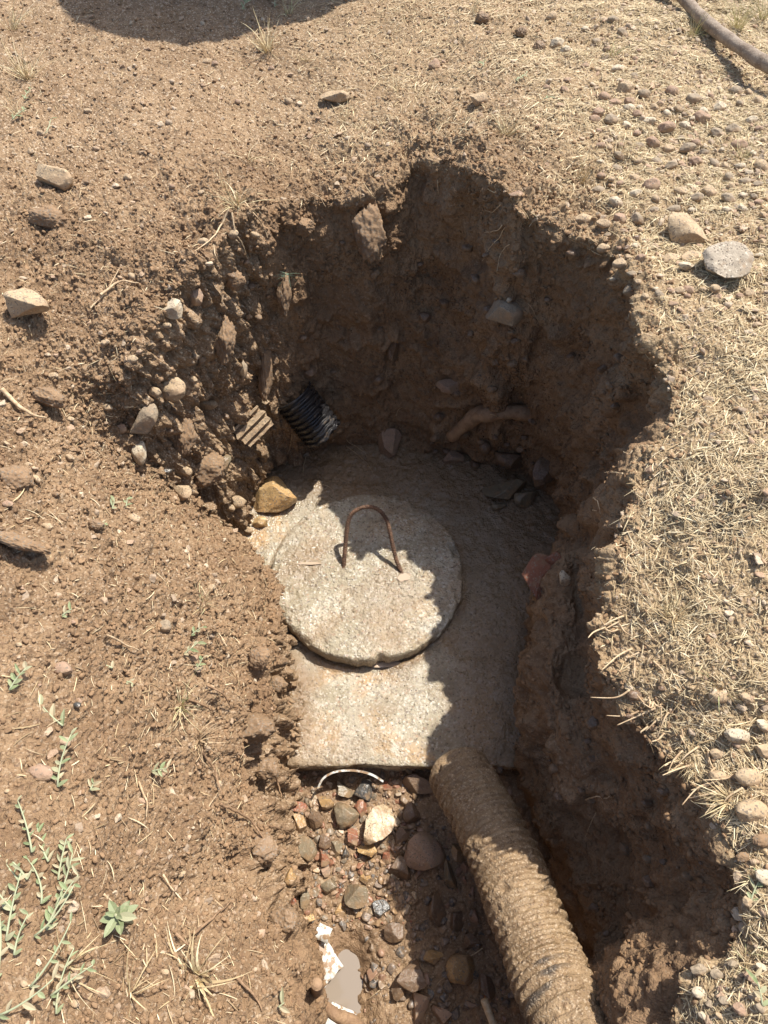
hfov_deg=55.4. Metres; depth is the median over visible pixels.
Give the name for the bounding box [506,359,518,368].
pebble
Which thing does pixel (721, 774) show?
pebble
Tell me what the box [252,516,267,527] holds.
rock
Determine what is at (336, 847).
stone
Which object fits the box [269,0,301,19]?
grass tuft
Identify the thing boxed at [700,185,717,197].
pebble
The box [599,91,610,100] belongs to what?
pebble
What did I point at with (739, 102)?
pebble
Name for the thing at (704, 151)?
pebble
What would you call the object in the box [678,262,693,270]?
pebble
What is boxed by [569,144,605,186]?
grass tuft
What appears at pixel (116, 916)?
rosette weed
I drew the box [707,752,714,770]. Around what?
root hair
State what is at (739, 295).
pebble
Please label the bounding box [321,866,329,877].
stone
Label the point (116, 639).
straw stalk
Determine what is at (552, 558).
tile shard
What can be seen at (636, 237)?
pebble
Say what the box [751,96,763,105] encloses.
pebble
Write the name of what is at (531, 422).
pebble
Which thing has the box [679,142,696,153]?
rock
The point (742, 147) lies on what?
grass tuft
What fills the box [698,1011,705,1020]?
pebble
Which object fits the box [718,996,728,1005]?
pebble
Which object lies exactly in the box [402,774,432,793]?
stone
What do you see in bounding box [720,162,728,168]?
pebble
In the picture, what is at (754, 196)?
pebble
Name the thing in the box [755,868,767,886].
pebble
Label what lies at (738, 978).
pebble
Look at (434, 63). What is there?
rock
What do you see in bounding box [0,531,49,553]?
soil clod
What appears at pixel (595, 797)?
root hair
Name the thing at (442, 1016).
stone
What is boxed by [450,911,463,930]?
stone
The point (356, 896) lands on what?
stone
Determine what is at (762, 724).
pebble
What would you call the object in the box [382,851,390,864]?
stone
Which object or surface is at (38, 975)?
weed
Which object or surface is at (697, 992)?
pebble
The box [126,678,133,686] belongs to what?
weed
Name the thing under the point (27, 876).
weed
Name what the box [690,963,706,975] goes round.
pebble
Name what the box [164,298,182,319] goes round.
rock
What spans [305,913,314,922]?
stone
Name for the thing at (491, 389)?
pebble
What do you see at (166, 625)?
rock
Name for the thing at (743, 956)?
grass tuft
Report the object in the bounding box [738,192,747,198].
pebble
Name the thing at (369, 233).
rock
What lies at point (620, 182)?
pebble
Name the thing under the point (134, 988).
grass tuft
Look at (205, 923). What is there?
twig
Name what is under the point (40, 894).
weed
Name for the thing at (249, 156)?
grass tuft
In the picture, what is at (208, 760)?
twig
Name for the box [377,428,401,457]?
rock
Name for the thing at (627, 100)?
pebble
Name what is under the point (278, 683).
soil clod
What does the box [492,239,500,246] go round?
pebble
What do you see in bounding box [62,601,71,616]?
weed
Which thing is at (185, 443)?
soil clod
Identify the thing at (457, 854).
stone
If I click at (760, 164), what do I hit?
pebble
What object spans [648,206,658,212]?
pebble
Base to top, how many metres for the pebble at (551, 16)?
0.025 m
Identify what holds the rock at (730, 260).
on the ground
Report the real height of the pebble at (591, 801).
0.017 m
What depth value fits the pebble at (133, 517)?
1.29 m
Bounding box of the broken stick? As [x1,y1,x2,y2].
[481,998,496,1023]
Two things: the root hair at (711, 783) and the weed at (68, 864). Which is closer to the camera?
the weed at (68, 864)
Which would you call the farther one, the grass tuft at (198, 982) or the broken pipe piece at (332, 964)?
the broken pipe piece at (332, 964)
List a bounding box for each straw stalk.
[107,634,139,650]
[138,781,147,816]
[162,874,173,890]
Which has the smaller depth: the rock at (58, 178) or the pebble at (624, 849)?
the pebble at (624, 849)
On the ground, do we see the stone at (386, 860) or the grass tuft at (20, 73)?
the grass tuft at (20, 73)
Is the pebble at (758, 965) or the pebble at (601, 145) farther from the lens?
the pebble at (601, 145)
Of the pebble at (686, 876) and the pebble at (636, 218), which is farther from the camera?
the pebble at (636, 218)
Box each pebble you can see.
[2,500,12,506]
[20,980,27,987]
[27,148,34,153]
[33,475,40,482]
[37,130,44,135]
[41,523,53,530]
[48,372,57,378]
[51,492,59,496]
[65,454,74,461]
[71,999,79,1007]
[73,702,80,707]
[83,108,91,113]
[100,339,109,345]
[103,404,112,410]
[123,173,131,180]
[126,355,137,363]
[128,272,135,279]
[128,513,140,523]
[149,387,161,396]
[161,969,168,974]
[162,323,171,327]
[165,429,173,433]
[177,871,185,877]
[180,466,192,475]
[189,375,197,383]
[192,353,199,359]
[197,238,209,246]
[197,357,206,365]
[202,58,209,63]
[207,584,215,589]
[214,780,221,787]
[221,413,229,419]
[225,503,234,511]
[227,273,235,278]
[228,229,238,238]
[243,527,252,532]
[244,313,251,319]
[248,282,255,290]
[250,231,259,238]
[253,314,261,321]
[284,97,292,103]
[299,335,306,341]
[303,366,316,377]
[370,269,380,279]
[372,375,383,384]
[417,312,430,322]
[430,434,440,441]
[433,413,444,420]
[439,299,448,307]
[442,448,449,454]
[460,432,469,438]
[461,244,472,252]
[467,330,473,336]
[470,274,479,284]
[470,461,479,468]
[482,253,488,257]
[483,306,490,313]
[486,386,497,392]
[490,320,500,324]
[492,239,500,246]
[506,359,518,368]
[507,329,515,334]
[510,268,525,277]
[511,338,520,344]
[516,445,525,452]
[522,356,529,362]
[527,419,536,424]
[543,84,550,88]
[544,297,552,301]
[545,11,556,20]
[549,764,557,772]
[553,792,563,801]
[560,45,570,53]
[560,86,567,92]
[563,77,570,82]
[566,249,577,257]
[566,352,575,358]
[580,63,588,68]
[581,26,589,30]
[584,738,590,743]
[585,796,595,804]
[586,716,598,729]
[589,115,600,123]
[589,903,598,913]
[591,185,604,193]
[592,38,600,43]
[592,107,604,117]
[594,66,601,72]
[596,142,605,148]
[596,172,605,178]
[596,219,610,228]
[596,243,609,252]
[597,364,606,372]
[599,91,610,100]
[603,113,617,124]
[603,930,610,936]
[604,46,610,52]
[605,144,612,150]
[605,381,613,391]
[607,15,619,22]
[608,176,614,181]
[609,98,620,105]
[609,196,622,208]
[610,403,619,409]
[611,64,623,71]
[611,164,621,172]
[612,258,626,268]
[613,213,626,224]
[613,353,622,363]
[614,151,623,159]
[615,180,623,185]
[616,80,633,92]
[617,27,627,36]
[618,842,629,855]
[621,121,631,129]
[622,103,635,111]
[623,245,630,250]
[623,284,633,296]
[624,97,634,103]
[625,713,633,718]
[626,270,636,277]
[626,690,641,700]
[628,174,639,180]
[629,189,642,197]
[631,212,643,224]
[631,235,639,241]
[631,243,640,248]
[632,110,642,116]
[633,130,640,135]
[634,158,642,164]
[634,279,641,284]
[635,142,644,147]
[635,254,645,261]
[637,89,650,98]
[641,293,648,298]
[641,799,652,806]
[642,178,660,190]
[642,854,650,863]
[642,875,653,887]
[643,117,655,124]
[644,821,653,830]
[646,136,659,148]
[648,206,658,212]
[648,724,657,731]
[649,103,658,110]
[652,157,661,164]
[652,194,659,202]
[654,290,663,298]
[656,787,668,795]
[657,121,675,133]
[658,686,665,690]
[659,859,666,865]
[662,144,674,153]
[663,109,671,117]
[664,161,677,170]
[665,85,678,95]
[666,205,680,213]
[667,288,674,293]
[673,187,687,195]
[674,104,683,112]
[674,286,684,293]
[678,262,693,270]
[679,121,691,131]
[681,871,692,881]
[683,285,693,294]
[684,293,690,298]
[686,93,701,103]
[687,207,695,213]
[689,156,702,165]
[689,192,703,202]
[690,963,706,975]
[691,139,700,146]
[691,986,705,998]
[698,149,708,154]
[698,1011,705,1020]
[699,287,707,291]
[700,107,708,113]
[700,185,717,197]
[705,999,713,1008]
[708,690,730,702]
[708,770,727,782]
[709,158,719,167]
[709,284,720,292]
[709,748,724,758]
[710,127,722,137]
[710,969,723,979]
[712,101,726,112]
[715,1012,722,1018]
[717,985,725,991]
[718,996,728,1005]
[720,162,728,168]
[722,206,731,213]
[724,123,741,132]
[724,172,733,181]
[724,728,750,743]
[726,182,735,189]
[728,86,741,95]
[728,960,738,968]
[730,139,747,149]
[732,1002,747,1016]
[733,975,741,981]
[735,163,745,169]
[735,293,743,298]
[735,767,762,785]
[735,799,767,822]
[735,852,751,862]
[736,100,743,105]
[737,204,747,213]
[738,177,750,183]
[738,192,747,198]
[739,692,755,703]
[742,895,754,907]
[743,288,755,297]
[743,971,753,981]
[744,88,752,95]
[745,116,757,122]
[745,170,753,174]
[748,994,755,1000]
[749,150,756,157]
[750,193,757,199]
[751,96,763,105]
[752,181,762,185]
[752,833,767,847]
[754,126,763,131]
[754,159,767,170]
[754,199,763,204]
[754,253,763,257]
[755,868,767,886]
[755,962,767,971]
[755,1002,766,1013]
[756,719,767,732]
[756,744,767,758]
[758,238,766,245]
[759,211,766,218]
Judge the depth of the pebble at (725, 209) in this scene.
1.44 m
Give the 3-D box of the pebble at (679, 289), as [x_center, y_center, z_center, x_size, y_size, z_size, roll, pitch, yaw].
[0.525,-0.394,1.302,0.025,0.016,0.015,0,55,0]
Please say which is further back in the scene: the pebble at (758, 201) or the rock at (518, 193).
the pebble at (758, 201)
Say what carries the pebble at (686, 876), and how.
on the ground
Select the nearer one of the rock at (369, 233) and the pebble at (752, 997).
the pebble at (752, 997)
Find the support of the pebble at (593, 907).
on the ground
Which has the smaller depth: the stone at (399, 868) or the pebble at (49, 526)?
the pebble at (49, 526)
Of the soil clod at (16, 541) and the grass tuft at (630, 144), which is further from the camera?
the grass tuft at (630, 144)
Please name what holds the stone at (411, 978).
on the trench floor
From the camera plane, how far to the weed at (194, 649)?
1.21 m
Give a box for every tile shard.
[522,553,550,599]
[544,551,560,564]
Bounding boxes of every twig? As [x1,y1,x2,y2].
[175,932,193,948]
[181,697,211,710]
[192,901,230,934]
[201,750,221,793]
[206,684,231,708]
[220,802,263,838]
[234,975,262,1010]
[263,825,295,836]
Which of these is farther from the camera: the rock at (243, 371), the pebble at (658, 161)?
the rock at (243, 371)
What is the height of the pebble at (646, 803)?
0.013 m
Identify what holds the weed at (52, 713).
on the ground
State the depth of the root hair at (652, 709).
1.10 m
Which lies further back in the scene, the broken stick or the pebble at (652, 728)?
the broken stick
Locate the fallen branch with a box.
[677,0,767,73]
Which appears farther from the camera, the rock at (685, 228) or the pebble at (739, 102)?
the pebble at (739, 102)
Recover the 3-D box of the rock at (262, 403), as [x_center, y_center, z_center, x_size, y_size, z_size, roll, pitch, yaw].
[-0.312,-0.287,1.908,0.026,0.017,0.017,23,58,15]
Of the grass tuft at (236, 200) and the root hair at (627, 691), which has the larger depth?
the grass tuft at (236, 200)
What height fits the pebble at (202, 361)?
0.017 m
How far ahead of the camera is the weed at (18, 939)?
0.77 m
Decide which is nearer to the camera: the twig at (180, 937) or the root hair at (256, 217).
the twig at (180, 937)
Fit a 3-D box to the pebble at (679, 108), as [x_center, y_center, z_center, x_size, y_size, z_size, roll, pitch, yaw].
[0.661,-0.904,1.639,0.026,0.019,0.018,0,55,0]
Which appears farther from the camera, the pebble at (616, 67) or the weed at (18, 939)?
the pebble at (616, 67)
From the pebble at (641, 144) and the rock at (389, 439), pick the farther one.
the rock at (389, 439)
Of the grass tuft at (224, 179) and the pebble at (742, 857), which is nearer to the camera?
the pebble at (742, 857)
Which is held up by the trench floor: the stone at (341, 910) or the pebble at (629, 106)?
the stone at (341, 910)
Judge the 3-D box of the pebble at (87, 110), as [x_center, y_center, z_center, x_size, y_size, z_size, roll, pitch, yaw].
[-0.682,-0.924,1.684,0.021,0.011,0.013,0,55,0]
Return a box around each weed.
[0,855,19,880]
[0,884,15,911]
[0,898,9,975]
[0,961,58,1019]
[1,864,28,940]
[6,908,33,954]
[8,661,31,689]
[9,853,31,879]
[11,106,28,119]
[15,795,35,852]
[22,87,32,98]
[22,855,51,903]
[29,911,71,987]
[34,883,80,939]
[36,822,53,861]
[38,694,64,725]
[45,117,56,133]
[45,865,79,930]
[50,959,96,997]
[51,727,78,786]
[51,833,74,879]
[53,944,78,1013]
[54,840,83,906]
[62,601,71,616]
[88,778,101,790]
[100,900,137,937]
[110,495,122,508]
[123,497,132,506]
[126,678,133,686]
[151,759,171,776]
[184,640,205,655]
[191,621,206,635]
[195,655,208,670]
[240,0,250,8]
[278,988,289,1012]
[746,967,767,1005]
[747,867,763,903]
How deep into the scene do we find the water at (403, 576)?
1.89 m
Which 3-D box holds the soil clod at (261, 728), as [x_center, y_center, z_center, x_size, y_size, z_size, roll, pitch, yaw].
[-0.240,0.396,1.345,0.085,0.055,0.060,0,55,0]
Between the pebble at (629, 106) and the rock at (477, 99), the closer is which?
the pebble at (629, 106)
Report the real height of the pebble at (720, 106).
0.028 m
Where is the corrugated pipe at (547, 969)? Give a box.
[429,747,606,1023]
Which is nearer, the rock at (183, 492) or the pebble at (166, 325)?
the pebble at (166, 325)
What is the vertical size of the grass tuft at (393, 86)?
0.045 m
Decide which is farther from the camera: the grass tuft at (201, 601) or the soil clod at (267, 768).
the soil clod at (267, 768)
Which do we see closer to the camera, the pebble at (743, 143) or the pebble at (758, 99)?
the pebble at (743, 143)
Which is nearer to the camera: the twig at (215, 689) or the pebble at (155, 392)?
the twig at (215, 689)
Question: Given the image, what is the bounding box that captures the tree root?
[446,404,530,441]
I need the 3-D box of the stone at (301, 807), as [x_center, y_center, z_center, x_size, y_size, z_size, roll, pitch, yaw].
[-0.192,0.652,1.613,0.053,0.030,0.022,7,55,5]
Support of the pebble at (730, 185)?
on the ground
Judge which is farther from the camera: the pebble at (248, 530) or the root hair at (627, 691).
the pebble at (248, 530)
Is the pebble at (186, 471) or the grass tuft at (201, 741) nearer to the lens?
the grass tuft at (201, 741)
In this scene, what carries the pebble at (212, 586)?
on the ground
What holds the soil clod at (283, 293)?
on the ground
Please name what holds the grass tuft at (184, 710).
on the ground
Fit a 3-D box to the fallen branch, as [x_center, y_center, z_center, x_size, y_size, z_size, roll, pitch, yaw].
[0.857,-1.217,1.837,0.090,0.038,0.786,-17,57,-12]
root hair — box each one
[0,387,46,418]
[90,268,119,308]
[100,280,138,295]
[194,209,228,251]
[231,212,247,258]
[244,202,267,237]
[585,796,609,799]
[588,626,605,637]
[591,689,629,698]
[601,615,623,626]
[602,648,632,669]
[606,710,638,716]
[617,708,654,725]
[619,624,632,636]
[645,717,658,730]
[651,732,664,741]
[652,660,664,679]
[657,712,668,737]
[662,764,689,775]
[669,750,682,769]
[679,745,699,762]
[682,782,710,804]
[688,790,716,798]
[691,781,716,790]
[703,774,733,780]
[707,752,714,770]
[719,787,742,809]
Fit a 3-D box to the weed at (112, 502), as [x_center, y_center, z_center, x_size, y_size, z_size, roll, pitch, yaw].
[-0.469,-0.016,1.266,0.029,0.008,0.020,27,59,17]
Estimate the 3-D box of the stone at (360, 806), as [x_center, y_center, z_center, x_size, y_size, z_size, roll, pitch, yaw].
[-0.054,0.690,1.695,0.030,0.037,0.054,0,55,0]
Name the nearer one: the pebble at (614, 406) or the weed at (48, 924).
the weed at (48, 924)
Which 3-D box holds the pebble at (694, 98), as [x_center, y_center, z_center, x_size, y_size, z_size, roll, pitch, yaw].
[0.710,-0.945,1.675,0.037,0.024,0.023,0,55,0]
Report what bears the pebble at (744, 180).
on the ground
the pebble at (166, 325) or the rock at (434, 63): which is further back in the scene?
the rock at (434, 63)
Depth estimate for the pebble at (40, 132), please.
1.61 m
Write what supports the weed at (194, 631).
on the ground
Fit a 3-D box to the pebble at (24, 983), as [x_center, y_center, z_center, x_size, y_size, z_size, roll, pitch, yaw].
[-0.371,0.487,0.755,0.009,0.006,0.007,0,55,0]
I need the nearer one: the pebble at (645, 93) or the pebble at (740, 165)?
the pebble at (740, 165)
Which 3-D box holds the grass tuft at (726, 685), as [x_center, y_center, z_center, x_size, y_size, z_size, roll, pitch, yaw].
[0.497,0.248,1.057,0.113,0.048,0.083,0,55,0]
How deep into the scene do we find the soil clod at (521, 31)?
1.86 m
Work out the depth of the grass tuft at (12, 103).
1.65 m
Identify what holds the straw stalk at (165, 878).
on the ground
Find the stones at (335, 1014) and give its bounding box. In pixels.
[311,977,362,1023]
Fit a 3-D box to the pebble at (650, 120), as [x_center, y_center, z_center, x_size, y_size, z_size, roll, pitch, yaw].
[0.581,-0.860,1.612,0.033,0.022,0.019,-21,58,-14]
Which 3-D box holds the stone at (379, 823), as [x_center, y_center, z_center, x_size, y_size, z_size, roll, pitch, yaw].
[-0.011,0.712,1.664,0.071,0.058,0.092,0,55,0]
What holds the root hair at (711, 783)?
on the ground
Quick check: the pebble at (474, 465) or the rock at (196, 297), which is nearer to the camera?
the rock at (196, 297)
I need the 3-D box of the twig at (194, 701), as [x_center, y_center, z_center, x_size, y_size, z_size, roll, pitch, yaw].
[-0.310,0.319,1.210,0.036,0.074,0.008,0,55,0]
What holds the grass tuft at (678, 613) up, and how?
on the ground
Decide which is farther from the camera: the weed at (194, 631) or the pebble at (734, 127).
the pebble at (734, 127)
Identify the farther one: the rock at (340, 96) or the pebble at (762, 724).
the rock at (340, 96)
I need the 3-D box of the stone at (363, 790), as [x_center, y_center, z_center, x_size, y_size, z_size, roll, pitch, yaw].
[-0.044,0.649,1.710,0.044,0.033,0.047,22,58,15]
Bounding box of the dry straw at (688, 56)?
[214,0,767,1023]
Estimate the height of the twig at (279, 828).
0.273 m
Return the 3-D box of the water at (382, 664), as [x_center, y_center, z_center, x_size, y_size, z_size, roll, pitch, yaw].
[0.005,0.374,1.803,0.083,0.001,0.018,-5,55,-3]
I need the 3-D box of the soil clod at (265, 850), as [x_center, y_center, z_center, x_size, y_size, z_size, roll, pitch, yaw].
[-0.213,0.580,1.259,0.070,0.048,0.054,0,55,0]
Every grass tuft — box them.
[0,37,68,81]
[0,84,32,114]
[1,0,41,30]
[42,926,112,1015]
[105,937,169,1016]
[166,672,209,736]
[166,922,248,1015]
[187,581,219,614]
[189,718,225,769]
[203,177,278,215]
[215,164,235,191]
[230,143,267,166]
[240,9,294,52]
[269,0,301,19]
[336,101,352,121]
[387,77,400,91]
[487,106,527,136]
[569,2,590,22]
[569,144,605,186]
[606,37,632,56]
[610,132,643,157]
[641,570,720,640]
[660,750,703,781]
[685,654,755,708]
[687,3,714,37]
[692,772,754,826]
[708,0,764,30]
[725,938,766,986]
[730,848,767,890]
[732,130,755,160]
[733,0,767,19]
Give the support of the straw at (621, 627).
on the ground
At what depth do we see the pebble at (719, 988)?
0.94 m
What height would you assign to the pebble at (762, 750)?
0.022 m
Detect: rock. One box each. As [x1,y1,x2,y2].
[3,288,49,317]
[27,763,53,780]
[36,164,72,190]
[54,661,72,675]
[117,422,126,433]
[130,402,157,433]
[131,440,146,464]
[160,619,171,631]
[162,377,185,401]
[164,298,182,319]
[164,469,171,475]
[174,485,191,500]
[189,289,203,305]
[200,400,217,409]
[223,454,231,472]
[232,495,246,508]
[240,360,247,379]
[248,646,270,670]
[252,476,296,512]
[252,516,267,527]
[260,400,268,405]
[320,90,349,103]
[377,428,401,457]
[387,342,399,363]
[428,58,439,69]
[435,379,458,393]
[443,451,464,463]
[469,92,488,106]
[479,440,491,453]
[482,479,525,499]
[485,299,522,325]
[491,502,506,510]
[494,450,522,469]
[509,190,522,196]
[514,491,535,507]
[532,457,553,487]
[550,37,563,48]
[559,570,570,585]
[575,213,591,222]
[663,253,679,262]
[668,212,708,244]
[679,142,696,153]
[679,250,702,259]
[692,110,710,123]
[702,241,753,279]
[721,193,736,202]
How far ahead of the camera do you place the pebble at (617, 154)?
1.54 m
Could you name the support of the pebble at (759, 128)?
on the ground
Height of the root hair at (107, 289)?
0.008 m
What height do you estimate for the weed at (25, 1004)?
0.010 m
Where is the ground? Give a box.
[0,0,767,1023]
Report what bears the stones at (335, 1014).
on the trench floor
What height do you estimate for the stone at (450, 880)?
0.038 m
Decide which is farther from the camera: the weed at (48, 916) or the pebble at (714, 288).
the pebble at (714, 288)
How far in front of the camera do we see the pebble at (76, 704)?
0.97 m
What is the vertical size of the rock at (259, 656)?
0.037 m
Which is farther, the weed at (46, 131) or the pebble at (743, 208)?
the weed at (46, 131)
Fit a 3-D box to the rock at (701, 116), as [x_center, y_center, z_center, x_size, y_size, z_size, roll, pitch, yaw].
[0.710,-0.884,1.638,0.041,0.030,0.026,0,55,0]
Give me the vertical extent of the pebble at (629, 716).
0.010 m
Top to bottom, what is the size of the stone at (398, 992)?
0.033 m
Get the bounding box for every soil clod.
[0,464,35,492]
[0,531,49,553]
[27,204,69,229]
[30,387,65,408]
[87,519,104,530]
[172,417,198,455]
[193,452,225,487]
[214,315,236,365]
[226,270,246,290]
[243,712,275,744]
[249,831,280,865]
[255,756,279,780]
[258,348,272,402]
[268,906,299,934]
[269,675,287,693]
[276,267,291,318]
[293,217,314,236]
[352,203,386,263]
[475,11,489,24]
[514,25,526,37]
[532,40,545,50]
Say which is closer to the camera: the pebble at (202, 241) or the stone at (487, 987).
the pebble at (202, 241)
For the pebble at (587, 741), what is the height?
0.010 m
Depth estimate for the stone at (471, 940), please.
1.54 m
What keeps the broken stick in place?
on the trench floor
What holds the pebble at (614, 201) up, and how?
on the ground
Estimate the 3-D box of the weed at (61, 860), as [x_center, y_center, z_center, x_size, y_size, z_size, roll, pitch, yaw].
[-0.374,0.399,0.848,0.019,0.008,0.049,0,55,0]
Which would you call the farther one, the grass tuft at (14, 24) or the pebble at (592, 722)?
the grass tuft at (14, 24)
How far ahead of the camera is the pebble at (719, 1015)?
0.92 m
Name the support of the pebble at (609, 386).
on the ground
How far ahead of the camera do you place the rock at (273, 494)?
2.05 m
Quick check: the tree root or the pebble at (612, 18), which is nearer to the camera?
the pebble at (612, 18)
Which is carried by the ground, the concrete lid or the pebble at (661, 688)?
the pebble at (661, 688)
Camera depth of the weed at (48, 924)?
0.79 m
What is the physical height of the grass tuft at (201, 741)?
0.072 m
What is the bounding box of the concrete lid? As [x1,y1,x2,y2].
[272,494,462,666]
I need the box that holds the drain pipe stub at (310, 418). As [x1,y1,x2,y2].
[278,381,340,446]
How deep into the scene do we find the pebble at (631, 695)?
1.10 m
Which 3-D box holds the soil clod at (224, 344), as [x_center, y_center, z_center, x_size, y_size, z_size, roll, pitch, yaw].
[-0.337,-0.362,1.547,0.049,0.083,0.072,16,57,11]
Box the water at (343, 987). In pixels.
[325,949,362,1013]
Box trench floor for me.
[298,768,552,1023]
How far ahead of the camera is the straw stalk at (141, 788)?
1.01 m
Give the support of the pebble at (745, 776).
on the ground
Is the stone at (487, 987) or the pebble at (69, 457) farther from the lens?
the stone at (487, 987)
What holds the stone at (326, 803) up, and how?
on the trench floor
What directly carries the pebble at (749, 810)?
on the ground
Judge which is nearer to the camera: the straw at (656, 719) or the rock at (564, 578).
the straw at (656, 719)
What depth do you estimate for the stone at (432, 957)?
1.53 m
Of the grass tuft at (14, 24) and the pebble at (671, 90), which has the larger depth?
the grass tuft at (14, 24)
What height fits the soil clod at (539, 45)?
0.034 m
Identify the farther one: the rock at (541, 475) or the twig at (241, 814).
the rock at (541, 475)
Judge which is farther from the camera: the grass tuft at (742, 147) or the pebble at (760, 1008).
the grass tuft at (742, 147)
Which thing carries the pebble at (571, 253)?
on the ground
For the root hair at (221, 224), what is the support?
on the ground
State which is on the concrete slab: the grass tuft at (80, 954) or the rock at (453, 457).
the rock at (453, 457)
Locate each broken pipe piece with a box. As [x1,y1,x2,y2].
[315,923,332,943]
[319,941,342,987]
[326,1002,355,1023]
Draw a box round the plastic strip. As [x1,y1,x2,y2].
[318,769,383,786]
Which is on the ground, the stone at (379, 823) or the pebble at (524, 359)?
the pebble at (524, 359)
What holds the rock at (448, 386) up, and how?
on the ground
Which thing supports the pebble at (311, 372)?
on the ground
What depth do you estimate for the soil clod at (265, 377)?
1.82 m
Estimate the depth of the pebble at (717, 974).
0.95 m
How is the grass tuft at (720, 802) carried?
on the ground
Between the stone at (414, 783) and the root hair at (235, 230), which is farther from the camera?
the stone at (414, 783)
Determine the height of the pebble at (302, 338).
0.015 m
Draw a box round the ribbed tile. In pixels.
[232,405,272,446]
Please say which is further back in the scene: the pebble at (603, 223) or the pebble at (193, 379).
the pebble at (193, 379)
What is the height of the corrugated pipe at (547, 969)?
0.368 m
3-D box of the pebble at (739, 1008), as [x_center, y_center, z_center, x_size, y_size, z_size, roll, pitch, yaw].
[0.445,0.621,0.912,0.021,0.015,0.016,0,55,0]
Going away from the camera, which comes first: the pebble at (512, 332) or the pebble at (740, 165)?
the pebble at (740, 165)
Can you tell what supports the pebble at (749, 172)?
on the ground
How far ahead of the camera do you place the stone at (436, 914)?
1.58 m
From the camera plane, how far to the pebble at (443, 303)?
1.87 m
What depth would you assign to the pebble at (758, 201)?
1.45 m
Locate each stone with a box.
[284,868,295,885]
[290,898,296,906]
[291,801,307,811]
[293,813,306,832]
[299,834,317,862]
[300,889,309,908]
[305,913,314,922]
[309,810,322,828]
[318,796,333,809]
[318,848,330,866]
[319,833,330,849]
[320,879,337,893]
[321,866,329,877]
[330,841,342,857]
[334,802,359,828]
[335,903,346,916]
[336,779,352,797]
[342,845,348,857]
[344,884,368,908]
[347,828,357,845]
[353,778,371,800]
[354,798,366,817]
[357,843,376,857]
[359,874,370,884]
[363,804,394,844]
[372,899,390,918]
[382,781,392,790]
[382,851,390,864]
[384,922,404,942]
[388,855,410,880]
[391,977,406,1001]
[394,827,407,844]
[396,958,426,992]
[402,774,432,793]
[403,801,421,822]
[404,831,444,870]
[412,992,430,1023]
[423,950,442,964]
[427,891,446,926]
[431,1005,451,1023]
[444,859,456,888]
[446,954,474,984]
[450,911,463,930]
[451,844,463,862]
[462,933,481,948]
[478,973,495,1000]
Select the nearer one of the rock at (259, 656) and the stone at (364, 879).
the rock at (259, 656)
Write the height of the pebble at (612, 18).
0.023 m
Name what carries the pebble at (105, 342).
on the ground
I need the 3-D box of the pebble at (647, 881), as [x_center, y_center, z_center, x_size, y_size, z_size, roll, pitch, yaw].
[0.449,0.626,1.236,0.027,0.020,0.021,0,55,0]
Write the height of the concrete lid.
0.184 m
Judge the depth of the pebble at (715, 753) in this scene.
1.07 m
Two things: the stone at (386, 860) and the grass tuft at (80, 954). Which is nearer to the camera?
the grass tuft at (80, 954)
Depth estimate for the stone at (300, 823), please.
1.58 m
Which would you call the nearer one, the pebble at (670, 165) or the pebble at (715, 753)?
the pebble at (715, 753)
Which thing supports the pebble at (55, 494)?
on the ground
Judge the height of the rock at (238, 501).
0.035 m
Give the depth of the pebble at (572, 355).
1.67 m
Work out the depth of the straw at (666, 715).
1.09 m
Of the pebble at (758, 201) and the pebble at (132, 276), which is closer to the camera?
the pebble at (132, 276)
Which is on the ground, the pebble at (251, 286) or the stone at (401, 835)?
the pebble at (251, 286)
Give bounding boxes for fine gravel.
[291,767,513,1023]
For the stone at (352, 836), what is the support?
on the trench floor
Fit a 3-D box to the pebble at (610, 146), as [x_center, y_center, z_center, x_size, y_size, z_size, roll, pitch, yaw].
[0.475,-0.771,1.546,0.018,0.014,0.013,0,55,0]
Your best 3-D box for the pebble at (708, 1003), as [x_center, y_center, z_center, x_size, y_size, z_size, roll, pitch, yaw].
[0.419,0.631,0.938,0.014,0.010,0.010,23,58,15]
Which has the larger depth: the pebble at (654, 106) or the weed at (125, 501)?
the pebble at (654, 106)
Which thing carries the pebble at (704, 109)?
on the ground
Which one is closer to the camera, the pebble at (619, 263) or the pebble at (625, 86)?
the pebble at (619, 263)
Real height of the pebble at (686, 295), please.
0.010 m
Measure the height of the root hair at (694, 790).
0.009 m
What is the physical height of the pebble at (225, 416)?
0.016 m
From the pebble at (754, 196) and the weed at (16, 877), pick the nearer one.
the weed at (16, 877)
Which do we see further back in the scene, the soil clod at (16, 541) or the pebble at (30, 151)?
the pebble at (30, 151)
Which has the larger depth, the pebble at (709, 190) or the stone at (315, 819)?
the stone at (315, 819)
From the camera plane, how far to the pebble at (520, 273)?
1.51 m
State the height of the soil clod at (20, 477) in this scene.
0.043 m
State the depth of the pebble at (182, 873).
1.03 m
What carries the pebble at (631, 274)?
on the ground
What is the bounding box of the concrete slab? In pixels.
[245,443,559,772]

